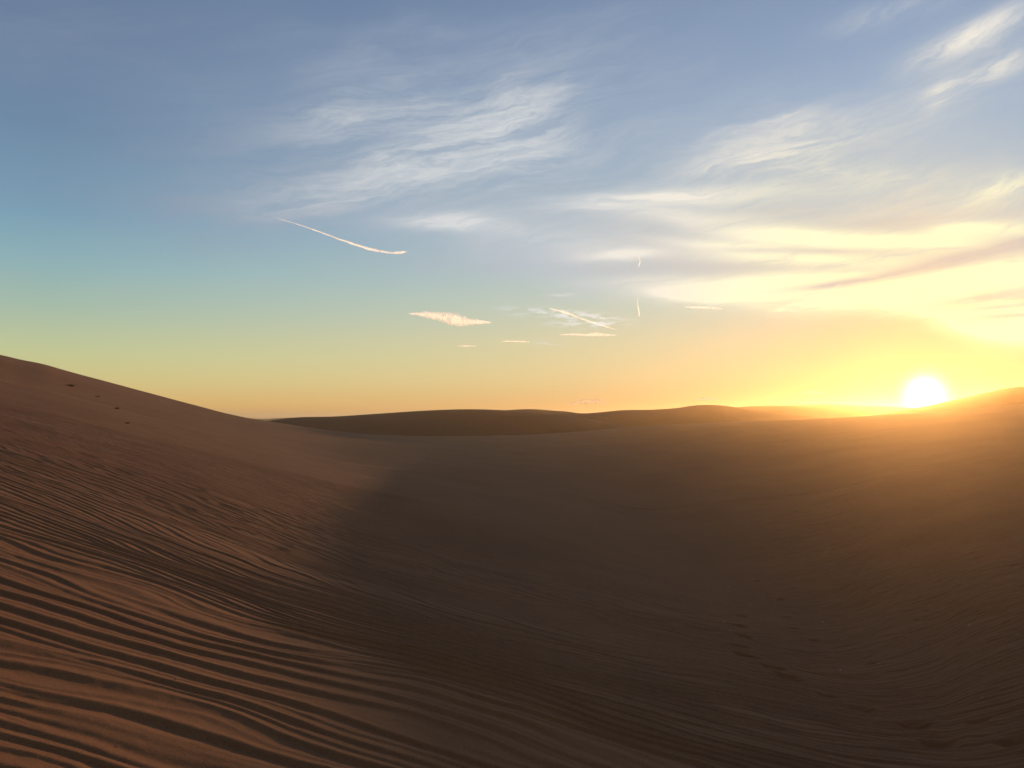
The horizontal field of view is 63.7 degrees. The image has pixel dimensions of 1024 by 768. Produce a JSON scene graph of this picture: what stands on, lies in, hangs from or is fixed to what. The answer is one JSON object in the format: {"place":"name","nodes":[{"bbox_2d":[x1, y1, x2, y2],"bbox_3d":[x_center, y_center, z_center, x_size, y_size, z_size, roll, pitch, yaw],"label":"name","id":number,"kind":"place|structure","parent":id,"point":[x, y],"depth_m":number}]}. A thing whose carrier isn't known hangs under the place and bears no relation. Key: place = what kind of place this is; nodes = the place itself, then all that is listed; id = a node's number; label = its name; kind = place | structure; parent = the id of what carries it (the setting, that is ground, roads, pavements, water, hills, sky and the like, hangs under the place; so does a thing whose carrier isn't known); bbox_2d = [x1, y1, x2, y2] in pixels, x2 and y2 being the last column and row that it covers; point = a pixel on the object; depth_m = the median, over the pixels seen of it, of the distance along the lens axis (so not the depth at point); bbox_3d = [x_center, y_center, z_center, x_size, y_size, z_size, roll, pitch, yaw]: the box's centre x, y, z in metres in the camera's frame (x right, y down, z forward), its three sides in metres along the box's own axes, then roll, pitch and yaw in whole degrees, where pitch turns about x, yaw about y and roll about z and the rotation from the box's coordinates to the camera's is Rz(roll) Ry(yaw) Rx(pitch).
{"place":"outdoors","nodes":[
{"label":"outdoors","id":0,"kind":"place"},
{"bbox_2d":[251,418,284,420],"bbox_3d":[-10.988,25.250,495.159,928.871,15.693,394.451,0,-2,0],"label":"hills","id":1,"kind":"structure","parent":0,"point":[269,419],"depth_m":521.11},
{"bbox_2d":[269,409,626,435],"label":"dune","id":2,"kind":"structure","parent":0,"point":[468,422],"depth_m":104.78},
{"bbox_2d":[421,312,483,323],"bbox_3d":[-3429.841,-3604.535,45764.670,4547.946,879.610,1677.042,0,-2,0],"label":"cloud","id":3,"kind":"structure","parent":0,"point":[452,320],"depth_m":45690.50},
{"bbox_2d":[0,355,1023,767],"bbox_3d":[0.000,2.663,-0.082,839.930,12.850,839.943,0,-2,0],"label":"ground","id":4,"kind":"structure","parent":0,"point":[184,585],"depth_m":9.25},
{"bbox_2d":[0,0,1023,418],"label":"sky","id":5,"kind":"structure","parent":0,"point":[190,189]},
{"bbox_2d":[510,405,824,426],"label":"dune","id":6,"kind":"structure","parent":0,"point":[693,414],"depth_m":136.43},
{"bbox_2d":[738,404,912,417],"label":"hills","id":7,"kind":"structure","parent":0,"point":[828,411],"depth_m":191.66},
{"bbox_2d":[871,387,1023,415],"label":"dune","id":8,"kind":"structure","parent":0,"point":[1011,395],"depth_m":97.88}
]}

